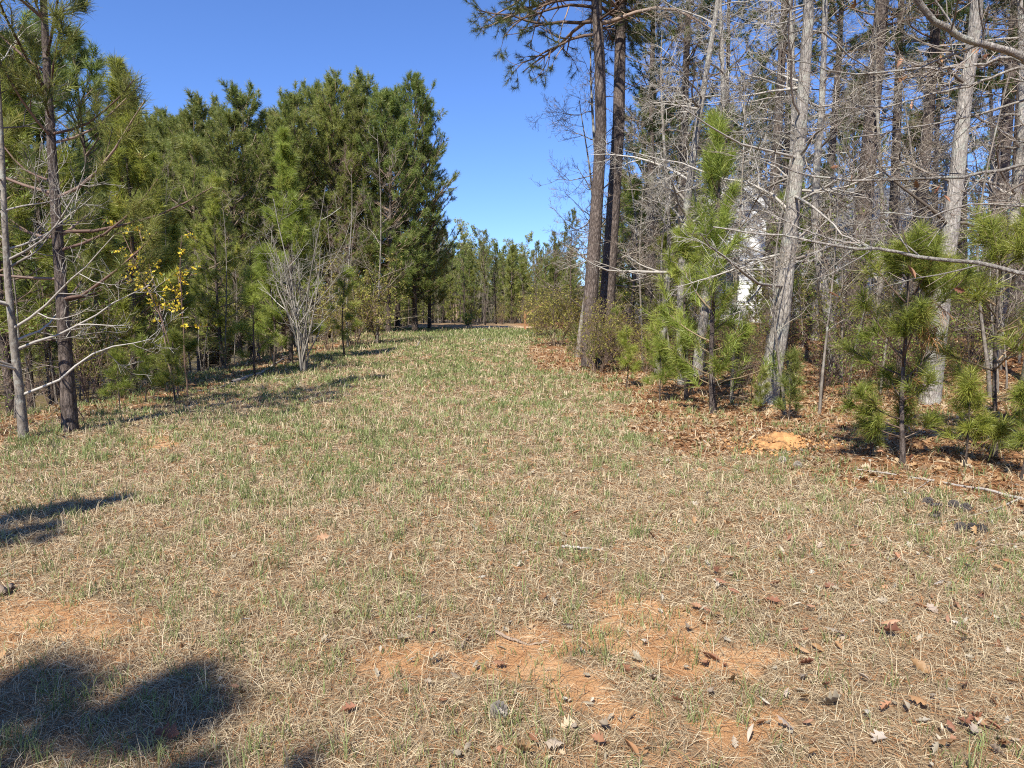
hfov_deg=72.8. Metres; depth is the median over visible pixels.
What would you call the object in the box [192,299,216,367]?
sapling
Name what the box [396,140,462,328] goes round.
pine tree
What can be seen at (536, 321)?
bush
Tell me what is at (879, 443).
pine sapling
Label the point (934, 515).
pine cone
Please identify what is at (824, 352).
sapling
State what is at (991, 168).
bare tree
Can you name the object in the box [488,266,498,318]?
pine tree
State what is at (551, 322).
bush
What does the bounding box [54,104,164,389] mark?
pine tree
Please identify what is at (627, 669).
fallen leaf
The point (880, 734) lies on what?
fallen leaf
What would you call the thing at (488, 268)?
pine tree
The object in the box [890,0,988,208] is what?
pine tree
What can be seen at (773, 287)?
sapling
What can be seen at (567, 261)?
bare tree
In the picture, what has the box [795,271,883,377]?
shrub
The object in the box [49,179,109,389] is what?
pine tree
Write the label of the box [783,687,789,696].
fallen leaf
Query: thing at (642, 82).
pine tree
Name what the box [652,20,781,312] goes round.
bare tree
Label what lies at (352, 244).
sapling
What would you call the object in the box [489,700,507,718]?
pine cone
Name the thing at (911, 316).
pine tree
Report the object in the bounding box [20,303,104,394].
shrub
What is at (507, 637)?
stick
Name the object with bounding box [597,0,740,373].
bare tree
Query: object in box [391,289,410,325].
pine tree
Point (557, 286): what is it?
pine tree
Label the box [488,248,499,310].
pine tree
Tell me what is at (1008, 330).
shrub
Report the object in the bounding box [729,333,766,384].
shrub
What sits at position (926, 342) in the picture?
shrub
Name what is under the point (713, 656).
fallen leaf
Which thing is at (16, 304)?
sapling
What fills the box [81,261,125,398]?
sapling
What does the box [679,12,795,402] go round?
sapling
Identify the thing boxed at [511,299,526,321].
shrub
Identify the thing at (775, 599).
fallen leaf
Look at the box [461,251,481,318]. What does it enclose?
pine tree
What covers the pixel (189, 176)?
pine tree
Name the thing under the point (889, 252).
sapling
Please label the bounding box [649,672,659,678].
fallen leaf
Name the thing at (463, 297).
sapling
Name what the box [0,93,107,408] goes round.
pine tree
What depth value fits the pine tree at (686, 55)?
23.79 m
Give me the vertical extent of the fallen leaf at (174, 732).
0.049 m
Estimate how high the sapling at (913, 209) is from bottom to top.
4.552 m
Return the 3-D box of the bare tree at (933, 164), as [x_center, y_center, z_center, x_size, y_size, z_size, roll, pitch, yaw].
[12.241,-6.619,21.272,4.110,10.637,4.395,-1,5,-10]
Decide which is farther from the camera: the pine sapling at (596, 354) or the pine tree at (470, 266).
the pine tree at (470, 266)
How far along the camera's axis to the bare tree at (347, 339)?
26.57 m
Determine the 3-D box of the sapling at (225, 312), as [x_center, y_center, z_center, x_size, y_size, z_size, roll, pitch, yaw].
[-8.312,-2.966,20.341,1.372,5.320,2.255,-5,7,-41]
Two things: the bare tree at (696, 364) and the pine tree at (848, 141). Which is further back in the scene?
the pine tree at (848, 141)
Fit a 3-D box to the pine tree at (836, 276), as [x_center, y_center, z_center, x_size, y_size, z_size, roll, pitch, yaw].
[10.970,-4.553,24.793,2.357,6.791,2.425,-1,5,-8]
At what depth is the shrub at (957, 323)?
18.10 m
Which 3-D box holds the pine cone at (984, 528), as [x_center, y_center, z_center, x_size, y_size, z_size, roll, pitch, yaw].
[3.542,1.097,5.237,0.092,0.092,0.093,4,-25,2]
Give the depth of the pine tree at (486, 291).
80.41 m
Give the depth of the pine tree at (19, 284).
14.84 m
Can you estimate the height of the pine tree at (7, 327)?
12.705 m
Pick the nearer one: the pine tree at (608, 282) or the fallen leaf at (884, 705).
the fallen leaf at (884, 705)
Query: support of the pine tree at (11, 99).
on the ground at (614, 704)
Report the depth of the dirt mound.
8.49 m
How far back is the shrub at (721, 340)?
21.39 m
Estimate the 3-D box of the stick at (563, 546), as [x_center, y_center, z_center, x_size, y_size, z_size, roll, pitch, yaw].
[0.494,1.150,4.864,0.300,0.036,0.061,1,5,13]
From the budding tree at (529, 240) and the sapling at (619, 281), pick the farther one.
the budding tree at (529, 240)
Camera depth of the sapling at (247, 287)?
23.28 m
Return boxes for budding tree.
[444,239,460,321]
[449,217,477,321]
[459,228,477,270]
[470,224,493,321]
[489,238,506,304]
[500,238,513,321]
[516,231,533,300]
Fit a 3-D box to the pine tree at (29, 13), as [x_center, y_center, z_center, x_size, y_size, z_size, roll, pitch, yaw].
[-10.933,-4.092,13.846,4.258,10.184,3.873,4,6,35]
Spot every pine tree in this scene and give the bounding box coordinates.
[0,0,88,414]
[0,0,224,432]
[0,1,86,403]
[0,14,112,405]
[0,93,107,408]
[0,189,38,386]
[12,144,90,397]
[15,21,168,395]
[21,133,73,390]
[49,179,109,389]
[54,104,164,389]
[69,176,142,390]
[72,52,191,393]
[90,112,193,384]
[103,134,204,381]
[114,189,193,378]
[123,149,201,379]
[140,103,228,372]
[143,106,218,373]
[161,101,247,369]
[163,128,251,371]
[166,87,255,367]
[173,106,280,365]
[180,170,260,370]
[188,156,257,365]
[192,220,241,370]
[197,78,297,364]
[234,107,316,353]
[239,87,336,349]
[250,109,308,353]
[252,123,325,362]
[274,77,350,341]
[278,127,333,342]
[297,66,386,335]
[298,97,378,339]
[313,91,402,331]
[320,151,371,332]
[322,65,406,331]
[339,84,440,332]
[363,87,429,327]
[372,69,460,330]
[379,260,402,327]
[382,288,407,327]
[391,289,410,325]
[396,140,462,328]
[404,235,418,324]
[410,284,425,320]
[417,271,431,322]
[421,246,442,322]
[422,292,438,319]
[434,270,448,322]
[436,270,451,319]
[443,271,461,323]
[445,257,461,321]
[451,251,466,322]
[453,234,469,321]
[456,250,475,323]
[457,269,472,317]
[461,246,481,320]
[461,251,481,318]
[463,0,729,366]
[463,267,481,322]
[473,229,491,324]
[475,255,485,321]
[479,245,489,321]
[480,252,492,322]
[485,242,503,323]
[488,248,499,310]
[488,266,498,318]
[490,257,501,321]
[494,245,507,322]
[494,262,507,321]
[496,238,521,320]
[498,257,506,311]
[504,257,520,320]
[505,250,519,322]
[506,243,519,322]
[512,258,530,322]
[515,247,529,320]
[516,261,532,319]
[517,257,532,317]
[525,240,543,319]
[525,249,541,320]
[529,252,546,308]
[534,254,549,303]
[535,268,547,307]
[536,242,553,301]
[544,241,566,321]
[545,230,564,325]
[545,258,566,318]
[555,231,571,281]
[557,207,584,317]
[562,247,580,299]
[564,263,575,311]
[584,0,695,362]
[599,170,638,327]
[602,87,678,299]
[604,2,705,326]
[615,173,657,341]
[627,0,759,333]
[636,86,708,259]
[638,207,740,399]
[643,207,691,347]
[654,102,787,413]
[669,192,726,359]
[672,0,776,176]
[699,104,756,186]
[733,0,844,208]
[733,80,783,187]
[738,0,867,333]
[740,261,768,338]
[752,156,821,344]
[773,0,909,325]
[794,159,850,331]
[808,0,966,357]
[808,77,891,187]
[829,0,932,318]
[831,213,989,463]
[864,0,1000,338]
[877,108,949,212]
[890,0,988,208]
[897,195,1023,468]
[902,0,1015,315]
[929,0,1023,349]
[938,0,1017,328]
[967,126,1013,269]
[984,0,1010,51]
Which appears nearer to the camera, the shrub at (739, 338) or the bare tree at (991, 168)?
the shrub at (739, 338)
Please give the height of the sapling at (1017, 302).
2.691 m
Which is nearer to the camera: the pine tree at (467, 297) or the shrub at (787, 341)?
the shrub at (787, 341)
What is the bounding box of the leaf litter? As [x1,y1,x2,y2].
[0,320,1023,763]
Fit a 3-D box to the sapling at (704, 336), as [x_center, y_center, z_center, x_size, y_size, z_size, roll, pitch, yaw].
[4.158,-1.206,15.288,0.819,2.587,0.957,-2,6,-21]
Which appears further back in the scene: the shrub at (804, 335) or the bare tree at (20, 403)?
the shrub at (804, 335)
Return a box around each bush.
[515,279,599,345]
[517,300,572,335]
[540,285,600,335]
[547,288,634,371]
[589,289,668,370]
[622,320,676,372]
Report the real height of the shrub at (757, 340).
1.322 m
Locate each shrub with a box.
[0,314,32,413]
[0,339,12,406]
[0,356,51,415]
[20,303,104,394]
[24,341,75,406]
[49,297,140,402]
[69,309,131,397]
[71,304,158,399]
[113,349,149,382]
[126,304,192,384]
[178,331,201,372]
[203,323,240,366]
[234,292,281,355]
[242,186,371,372]
[259,326,287,354]
[293,274,363,349]
[296,251,404,345]
[310,307,331,344]
[345,267,414,342]
[400,302,419,323]
[448,305,462,322]
[460,311,474,325]
[492,299,508,324]
[493,305,507,322]
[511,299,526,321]
[521,296,533,318]
[616,303,651,347]
[621,302,656,342]
[631,306,676,363]
[668,305,708,362]
[669,300,724,364]
[691,296,738,352]
[709,315,754,362]
[716,329,761,381]
[718,330,769,400]
[725,292,762,347]
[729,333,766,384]
[745,301,770,337]
[745,317,771,370]
[747,321,764,355]
[756,314,809,374]
[758,267,833,355]
[789,301,857,385]
[791,291,844,336]
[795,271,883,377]
[808,342,850,388]
[810,304,840,355]
[820,312,888,400]
[833,281,912,383]
[840,281,890,321]
[847,331,885,369]
[849,299,968,400]
[850,297,898,369]
[864,308,956,369]
[871,287,923,313]
[881,317,924,373]
[887,306,975,385]
[907,336,958,370]
[910,288,1013,372]
[910,303,974,364]
[933,256,1009,354]
[949,294,966,338]
[955,303,1017,365]
[968,302,1020,347]
[984,294,1019,357]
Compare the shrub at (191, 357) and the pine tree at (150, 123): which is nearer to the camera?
the shrub at (191, 357)
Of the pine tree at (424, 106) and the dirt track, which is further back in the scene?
the dirt track
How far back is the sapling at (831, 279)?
13.14 m
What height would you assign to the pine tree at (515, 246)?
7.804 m
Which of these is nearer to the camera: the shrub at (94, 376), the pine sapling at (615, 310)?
the shrub at (94, 376)
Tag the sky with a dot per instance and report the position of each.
(178, 45)
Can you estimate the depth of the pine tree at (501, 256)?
69.55 m
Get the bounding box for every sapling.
[0,153,56,417]
[0,170,57,404]
[0,263,42,407]
[0,280,37,326]
[35,250,98,398]
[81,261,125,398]
[94,343,137,410]
[98,154,164,325]
[102,219,218,397]
[107,193,165,379]
[127,150,209,378]
[127,332,161,401]
[151,325,188,403]
[157,224,216,372]
[185,276,216,370]
[190,250,231,368]
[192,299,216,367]
[205,190,252,368]
[216,236,262,356]
[224,251,251,361]
[227,263,284,376]
[237,231,285,360]
[237,238,294,366]
[242,185,278,300]
[290,212,330,326]
[309,190,354,340]
[317,242,358,334]
[324,262,362,355]
[329,184,371,333]
[334,220,361,336]
[451,275,471,317]
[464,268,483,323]
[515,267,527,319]
[567,322,581,352]
[586,323,605,368]
[603,304,621,361]
[614,229,630,313]
[614,325,644,387]
[615,180,684,347]
[619,172,655,323]
[620,185,660,369]
[630,155,681,331]
[637,214,663,339]
[639,333,677,403]
[640,222,699,324]
[641,221,660,331]
[648,196,721,319]
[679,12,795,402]
[687,291,721,382]
[723,318,755,386]
[730,95,836,414]
[742,163,820,379]
[742,207,823,389]
[748,364,773,411]
[755,188,783,314]
[761,208,816,347]
[769,345,809,418]
[789,96,886,413]
[792,183,861,387]
[800,62,903,379]
[810,123,903,278]
[813,193,912,393]
[827,169,897,349]
[852,377,891,455]
[865,138,938,393]
[873,221,954,345]
[874,188,909,280]
[875,201,958,370]
[880,149,967,348]
[885,200,914,342]
[899,181,938,351]
[916,171,969,310]
[919,15,1023,397]
[932,213,971,299]
[934,364,996,466]
[950,180,1023,392]
[950,242,973,349]
[951,187,1023,388]
[951,197,1002,364]
[976,125,1023,369]
[980,140,1023,363]
[990,260,1023,330]
[993,262,1023,359]
[999,372,1023,480]
[1009,291,1023,356]
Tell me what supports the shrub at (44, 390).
on the ground at (614, 704)
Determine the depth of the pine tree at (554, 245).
49.30 m
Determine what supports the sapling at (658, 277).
on the ground at (614, 704)
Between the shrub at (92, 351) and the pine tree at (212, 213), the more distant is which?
the pine tree at (212, 213)
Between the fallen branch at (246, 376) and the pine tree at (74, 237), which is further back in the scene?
the pine tree at (74, 237)
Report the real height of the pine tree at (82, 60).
9.258 m
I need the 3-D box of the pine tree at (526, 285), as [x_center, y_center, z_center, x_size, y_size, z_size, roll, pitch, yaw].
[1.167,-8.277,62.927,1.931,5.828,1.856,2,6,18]
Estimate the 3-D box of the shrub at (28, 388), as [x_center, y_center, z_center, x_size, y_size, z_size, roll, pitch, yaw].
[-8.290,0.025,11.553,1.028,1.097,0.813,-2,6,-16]
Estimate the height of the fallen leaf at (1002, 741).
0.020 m
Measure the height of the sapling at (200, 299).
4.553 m
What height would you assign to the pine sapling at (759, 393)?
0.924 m
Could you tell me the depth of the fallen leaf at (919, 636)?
3.48 m
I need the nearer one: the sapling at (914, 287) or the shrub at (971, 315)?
the sapling at (914, 287)
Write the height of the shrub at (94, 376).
2.097 m
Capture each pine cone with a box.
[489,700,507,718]
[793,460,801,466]
[922,497,933,503]
[929,510,941,518]
[930,500,941,507]
[948,499,959,508]
[954,522,966,531]
[960,502,971,512]
[966,522,978,531]
[977,523,987,532]
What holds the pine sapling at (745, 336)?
on the ground at (614, 704)
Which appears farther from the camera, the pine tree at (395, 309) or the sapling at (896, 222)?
the pine tree at (395, 309)
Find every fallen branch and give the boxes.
[196,353,293,391]
[856,469,1023,525]
[963,542,1023,554]
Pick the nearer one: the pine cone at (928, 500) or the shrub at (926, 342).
the pine cone at (928, 500)
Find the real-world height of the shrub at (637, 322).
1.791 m
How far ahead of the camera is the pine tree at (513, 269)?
61.30 m
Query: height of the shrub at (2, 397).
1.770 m
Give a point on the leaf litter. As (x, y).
(806, 436)
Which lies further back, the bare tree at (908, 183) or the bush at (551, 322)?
the bush at (551, 322)
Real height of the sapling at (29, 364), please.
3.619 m
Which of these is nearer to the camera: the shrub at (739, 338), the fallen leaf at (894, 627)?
the fallen leaf at (894, 627)
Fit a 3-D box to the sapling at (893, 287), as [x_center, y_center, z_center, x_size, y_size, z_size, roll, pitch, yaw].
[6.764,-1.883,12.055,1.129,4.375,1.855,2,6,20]
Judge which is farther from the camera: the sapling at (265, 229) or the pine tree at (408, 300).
the pine tree at (408, 300)
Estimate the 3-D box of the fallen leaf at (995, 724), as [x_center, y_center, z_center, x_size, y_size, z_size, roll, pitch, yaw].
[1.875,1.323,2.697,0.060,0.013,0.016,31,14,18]
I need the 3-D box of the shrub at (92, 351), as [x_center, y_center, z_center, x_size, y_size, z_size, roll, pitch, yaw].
[-7.796,-0.625,13.767,1.860,1.961,1.335,1,5,15]
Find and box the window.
[716,255,741,288]
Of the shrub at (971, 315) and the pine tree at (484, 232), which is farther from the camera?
the pine tree at (484, 232)
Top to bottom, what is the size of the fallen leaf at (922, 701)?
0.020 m
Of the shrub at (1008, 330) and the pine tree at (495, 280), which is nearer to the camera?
the shrub at (1008, 330)
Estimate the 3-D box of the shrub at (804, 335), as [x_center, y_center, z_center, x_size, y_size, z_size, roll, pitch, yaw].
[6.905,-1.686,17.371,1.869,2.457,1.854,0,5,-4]
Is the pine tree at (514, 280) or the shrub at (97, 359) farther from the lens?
the pine tree at (514, 280)
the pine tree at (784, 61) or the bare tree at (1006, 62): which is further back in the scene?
the pine tree at (784, 61)
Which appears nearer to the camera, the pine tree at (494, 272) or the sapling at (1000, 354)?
the sapling at (1000, 354)
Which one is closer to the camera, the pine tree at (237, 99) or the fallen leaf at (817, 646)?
the fallen leaf at (817, 646)
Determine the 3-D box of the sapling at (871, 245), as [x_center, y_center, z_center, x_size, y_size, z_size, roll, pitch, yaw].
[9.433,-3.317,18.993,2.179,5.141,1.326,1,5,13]
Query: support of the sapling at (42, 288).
on the ground at (614, 704)
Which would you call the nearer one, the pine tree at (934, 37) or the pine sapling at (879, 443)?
the pine sapling at (879, 443)
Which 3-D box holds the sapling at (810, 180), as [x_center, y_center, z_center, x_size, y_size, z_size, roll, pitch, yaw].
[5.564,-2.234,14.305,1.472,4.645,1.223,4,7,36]
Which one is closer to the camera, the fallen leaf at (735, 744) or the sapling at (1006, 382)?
the fallen leaf at (735, 744)
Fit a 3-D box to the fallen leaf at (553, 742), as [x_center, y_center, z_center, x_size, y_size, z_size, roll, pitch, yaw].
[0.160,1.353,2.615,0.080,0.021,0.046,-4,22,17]
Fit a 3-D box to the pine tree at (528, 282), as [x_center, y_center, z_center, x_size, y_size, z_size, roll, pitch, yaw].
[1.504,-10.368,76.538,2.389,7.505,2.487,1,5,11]
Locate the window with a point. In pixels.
(730, 255)
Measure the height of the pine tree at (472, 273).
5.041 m
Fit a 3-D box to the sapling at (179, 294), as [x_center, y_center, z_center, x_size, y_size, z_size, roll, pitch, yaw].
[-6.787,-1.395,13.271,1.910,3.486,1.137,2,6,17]
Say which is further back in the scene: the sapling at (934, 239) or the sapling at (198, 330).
the sapling at (198, 330)
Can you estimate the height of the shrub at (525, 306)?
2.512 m
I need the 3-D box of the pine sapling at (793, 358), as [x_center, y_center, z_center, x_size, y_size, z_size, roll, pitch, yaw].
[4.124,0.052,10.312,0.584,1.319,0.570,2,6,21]
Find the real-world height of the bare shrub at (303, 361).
4.832 m
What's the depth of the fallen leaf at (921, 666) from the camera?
3.15 m
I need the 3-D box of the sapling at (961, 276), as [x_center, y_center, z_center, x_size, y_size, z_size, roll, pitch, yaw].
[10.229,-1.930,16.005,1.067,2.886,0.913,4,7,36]
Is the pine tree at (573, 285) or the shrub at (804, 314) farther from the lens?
the pine tree at (573, 285)
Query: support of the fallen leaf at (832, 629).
on the ground at (614, 704)
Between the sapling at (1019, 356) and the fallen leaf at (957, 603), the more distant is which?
the sapling at (1019, 356)
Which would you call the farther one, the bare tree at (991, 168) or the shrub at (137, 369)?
the bare tree at (991, 168)
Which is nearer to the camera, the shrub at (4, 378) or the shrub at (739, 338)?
the shrub at (4, 378)
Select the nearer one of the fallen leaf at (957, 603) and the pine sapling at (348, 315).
the fallen leaf at (957, 603)
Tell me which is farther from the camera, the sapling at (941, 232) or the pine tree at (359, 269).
the pine tree at (359, 269)
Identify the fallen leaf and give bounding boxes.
[151,721,179,737]
[315,533,328,540]
[341,701,356,710]
[398,632,409,639]
[450,749,461,754]
[451,672,461,679]
[464,740,471,749]
[493,660,504,665]
[514,736,533,750]
[529,732,538,741]
[544,739,562,748]
[561,623,573,628]
[591,731,604,741]
[599,717,607,724]
[623,663,634,673]
[625,739,639,755]
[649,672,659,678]
[671,695,682,700]
[690,601,700,607]
[702,652,719,659]
[715,578,726,582]
[731,734,738,748]
[747,723,753,740]
[766,595,780,601]
[777,715,792,728]
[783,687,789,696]
[793,643,809,652]
[800,657,813,662]
[809,747,816,752]
[812,643,823,651]
[818,689,841,703]
[823,582,835,587]
[826,627,841,632]
[833,640,843,649]
[871,729,886,741]
[877,596,887,602]
[878,622,900,630]
[879,700,890,709]
[881,619,899,623]
[904,700,909,708]
[908,695,931,704]
[910,658,931,673]
[916,633,923,640]
[926,603,937,612]
[928,738,957,744]
[931,741,938,754]
[946,719,955,730]
[952,598,961,609]
[958,716,973,723]
[968,711,982,719]
[969,722,980,732]
[970,525,977,534]
[973,716,988,726]
[988,720,1000,728]
[990,743,1004,754]
[994,638,1002,646]
[998,738,1010,743]
[1001,558,1015,563]
[1003,678,1018,681]
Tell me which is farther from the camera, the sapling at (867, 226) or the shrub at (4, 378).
the sapling at (867, 226)
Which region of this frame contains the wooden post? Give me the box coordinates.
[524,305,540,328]
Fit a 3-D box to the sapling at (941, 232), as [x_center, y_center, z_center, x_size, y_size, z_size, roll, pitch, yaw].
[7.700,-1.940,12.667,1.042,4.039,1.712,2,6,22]
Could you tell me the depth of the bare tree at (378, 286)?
27.96 m
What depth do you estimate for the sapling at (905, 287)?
13.20 m
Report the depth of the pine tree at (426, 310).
67.91 m
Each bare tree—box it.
[0,1,187,438]
[323,144,379,346]
[330,116,415,343]
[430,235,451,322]
[516,81,644,357]
[529,0,672,296]
[554,0,819,385]
[577,141,671,351]
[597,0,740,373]
[610,0,844,376]
[642,71,732,288]
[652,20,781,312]
[697,0,901,357]
[730,0,910,340]
[750,146,836,263]
[785,0,942,372]
[800,0,967,356]
[826,0,986,325]
[829,60,988,370]
[896,0,1023,368]
[903,0,1023,380]
[929,0,1014,321]
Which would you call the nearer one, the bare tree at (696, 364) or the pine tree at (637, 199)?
the bare tree at (696, 364)
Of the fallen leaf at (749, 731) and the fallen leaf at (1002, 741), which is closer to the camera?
the fallen leaf at (1002, 741)
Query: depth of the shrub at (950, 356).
12.91 m
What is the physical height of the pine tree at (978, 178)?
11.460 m
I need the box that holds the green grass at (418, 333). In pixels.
[0,323,1023,767]
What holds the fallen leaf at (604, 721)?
on the ground at (614, 704)
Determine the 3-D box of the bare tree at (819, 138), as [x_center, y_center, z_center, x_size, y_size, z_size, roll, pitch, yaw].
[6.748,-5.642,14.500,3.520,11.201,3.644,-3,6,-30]
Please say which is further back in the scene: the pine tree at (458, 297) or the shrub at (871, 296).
the pine tree at (458, 297)
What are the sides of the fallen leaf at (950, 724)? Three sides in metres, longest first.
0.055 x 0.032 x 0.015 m
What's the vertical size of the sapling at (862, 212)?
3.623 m
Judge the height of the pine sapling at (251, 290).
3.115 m
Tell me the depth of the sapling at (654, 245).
16.59 m
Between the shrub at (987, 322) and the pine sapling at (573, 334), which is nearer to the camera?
the shrub at (987, 322)
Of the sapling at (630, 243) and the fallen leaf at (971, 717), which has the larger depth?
the sapling at (630, 243)
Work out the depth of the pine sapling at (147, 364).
12.85 m
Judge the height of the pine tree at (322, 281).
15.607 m
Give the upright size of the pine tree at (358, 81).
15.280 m
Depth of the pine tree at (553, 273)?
59.23 m
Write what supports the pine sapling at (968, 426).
on the ground at (614, 704)
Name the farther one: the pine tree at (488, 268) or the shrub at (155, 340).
the pine tree at (488, 268)
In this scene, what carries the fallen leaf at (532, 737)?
on the ground at (614, 704)
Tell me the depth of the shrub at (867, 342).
12.88 m
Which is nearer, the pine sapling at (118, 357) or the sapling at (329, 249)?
the pine sapling at (118, 357)
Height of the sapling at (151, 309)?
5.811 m
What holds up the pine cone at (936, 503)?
on the ground at (614, 704)
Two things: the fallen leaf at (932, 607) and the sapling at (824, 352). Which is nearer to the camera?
the fallen leaf at (932, 607)
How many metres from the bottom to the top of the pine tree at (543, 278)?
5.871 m
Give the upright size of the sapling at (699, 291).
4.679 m
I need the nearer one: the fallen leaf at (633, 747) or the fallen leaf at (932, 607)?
the fallen leaf at (633, 747)
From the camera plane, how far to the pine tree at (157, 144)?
32.82 m
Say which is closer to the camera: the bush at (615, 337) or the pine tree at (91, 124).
the bush at (615, 337)
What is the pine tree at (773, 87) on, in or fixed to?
on the ground at (614, 704)
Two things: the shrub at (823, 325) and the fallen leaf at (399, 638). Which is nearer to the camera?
the fallen leaf at (399, 638)
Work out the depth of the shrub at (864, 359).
15.14 m
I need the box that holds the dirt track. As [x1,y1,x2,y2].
[466,326,547,327]
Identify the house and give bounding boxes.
[634,177,941,323]
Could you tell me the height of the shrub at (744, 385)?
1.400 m
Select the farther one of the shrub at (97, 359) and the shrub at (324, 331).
the shrub at (324, 331)
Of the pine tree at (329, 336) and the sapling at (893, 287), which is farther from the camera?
the pine tree at (329, 336)
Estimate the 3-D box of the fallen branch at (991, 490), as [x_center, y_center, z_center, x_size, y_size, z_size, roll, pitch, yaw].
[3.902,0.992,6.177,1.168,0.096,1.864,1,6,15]
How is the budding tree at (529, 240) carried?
on the ground at (614, 704)
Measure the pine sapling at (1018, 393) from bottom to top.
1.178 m
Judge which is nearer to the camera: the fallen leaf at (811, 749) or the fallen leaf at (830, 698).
the fallen leaf at (811, 749)
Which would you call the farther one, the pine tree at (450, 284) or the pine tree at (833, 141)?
the pine tree at (450, 284)
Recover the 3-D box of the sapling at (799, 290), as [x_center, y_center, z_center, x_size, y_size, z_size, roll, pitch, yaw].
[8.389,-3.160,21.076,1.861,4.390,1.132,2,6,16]
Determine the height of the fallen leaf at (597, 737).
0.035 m
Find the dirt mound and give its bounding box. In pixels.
[722,431,845,455]
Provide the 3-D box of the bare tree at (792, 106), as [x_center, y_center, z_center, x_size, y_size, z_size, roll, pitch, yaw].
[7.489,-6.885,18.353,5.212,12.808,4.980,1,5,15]
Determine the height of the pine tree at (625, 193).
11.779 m
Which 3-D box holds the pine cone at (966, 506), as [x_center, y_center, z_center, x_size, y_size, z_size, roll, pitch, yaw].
[3.733,1.020,5.717,0.092,0.092,0.092,38,-2,-17]
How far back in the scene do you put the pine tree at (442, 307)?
70.19 m
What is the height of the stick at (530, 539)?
0.030 m
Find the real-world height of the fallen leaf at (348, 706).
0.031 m
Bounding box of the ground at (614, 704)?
[0,286,1023,767]
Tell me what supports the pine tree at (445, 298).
on the ground at (614, 704)
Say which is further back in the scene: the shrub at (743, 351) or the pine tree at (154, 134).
the pine tree at (154, 134)
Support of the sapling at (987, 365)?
on the ground at (614, 704)
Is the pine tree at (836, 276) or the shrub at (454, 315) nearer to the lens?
the pine tree at (836, 276)
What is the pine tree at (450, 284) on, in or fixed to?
on the ground at (614, 704)
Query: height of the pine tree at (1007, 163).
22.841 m
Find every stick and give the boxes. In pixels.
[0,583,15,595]
[459,635,471,648]
[495,630,548,644]
[502,534,558,547]
[562,544,599,550]
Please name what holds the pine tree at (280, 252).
on the ground at (614, 704)
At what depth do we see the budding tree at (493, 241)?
83.93 m
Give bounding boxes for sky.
[0,0,1015,292]
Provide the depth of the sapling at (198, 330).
22.59 m
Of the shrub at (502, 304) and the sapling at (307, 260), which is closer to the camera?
the sapling at (307, 260)
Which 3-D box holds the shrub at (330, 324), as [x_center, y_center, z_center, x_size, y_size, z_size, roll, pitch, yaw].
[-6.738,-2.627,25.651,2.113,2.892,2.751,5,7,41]
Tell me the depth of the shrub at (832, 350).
13.30 m
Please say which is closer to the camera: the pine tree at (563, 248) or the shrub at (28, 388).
the shrub at (28, 388)
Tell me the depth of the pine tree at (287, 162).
20.17 m
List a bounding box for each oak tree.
[627,0,953,405]
[708,0,1023,298]
[804,0,1023,404]
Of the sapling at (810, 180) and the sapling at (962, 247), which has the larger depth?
the sapling at (962, 247)
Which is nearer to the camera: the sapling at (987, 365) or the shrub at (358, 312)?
the sapling at (987, 365)
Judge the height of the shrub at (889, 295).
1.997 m
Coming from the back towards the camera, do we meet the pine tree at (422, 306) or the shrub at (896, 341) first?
the pine tree at (422, 306)
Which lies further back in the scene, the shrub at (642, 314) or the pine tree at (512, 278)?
the pine tree at (512, 278)
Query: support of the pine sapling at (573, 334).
on the ground at (614, 704)
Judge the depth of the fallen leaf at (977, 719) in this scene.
2.75 m
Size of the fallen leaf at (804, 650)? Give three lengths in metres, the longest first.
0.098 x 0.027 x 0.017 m
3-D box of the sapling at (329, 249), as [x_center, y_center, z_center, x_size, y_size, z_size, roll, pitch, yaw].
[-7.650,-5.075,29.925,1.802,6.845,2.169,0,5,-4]
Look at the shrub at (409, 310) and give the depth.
53.98 m
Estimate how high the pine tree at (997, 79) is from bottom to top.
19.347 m
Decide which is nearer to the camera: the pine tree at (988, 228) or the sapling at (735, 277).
the pine tree at (988, 228)
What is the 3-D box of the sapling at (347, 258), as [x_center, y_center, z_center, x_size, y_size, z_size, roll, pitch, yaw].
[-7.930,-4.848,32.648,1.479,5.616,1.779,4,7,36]
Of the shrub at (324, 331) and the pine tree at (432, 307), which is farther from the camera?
the pine tree at (432, 307)
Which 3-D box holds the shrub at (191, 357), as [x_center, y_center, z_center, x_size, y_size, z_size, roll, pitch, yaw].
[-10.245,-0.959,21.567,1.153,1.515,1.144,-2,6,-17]
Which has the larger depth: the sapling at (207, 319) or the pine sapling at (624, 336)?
the sapling at (207, 319)
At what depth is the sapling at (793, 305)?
13.42 m
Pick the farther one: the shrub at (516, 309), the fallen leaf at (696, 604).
the shrub at (516, 309)
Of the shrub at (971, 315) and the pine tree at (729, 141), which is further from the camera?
the pine tree at (729, 141)
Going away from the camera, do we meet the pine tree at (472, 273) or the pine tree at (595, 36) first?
the pine tree at (595, 36)

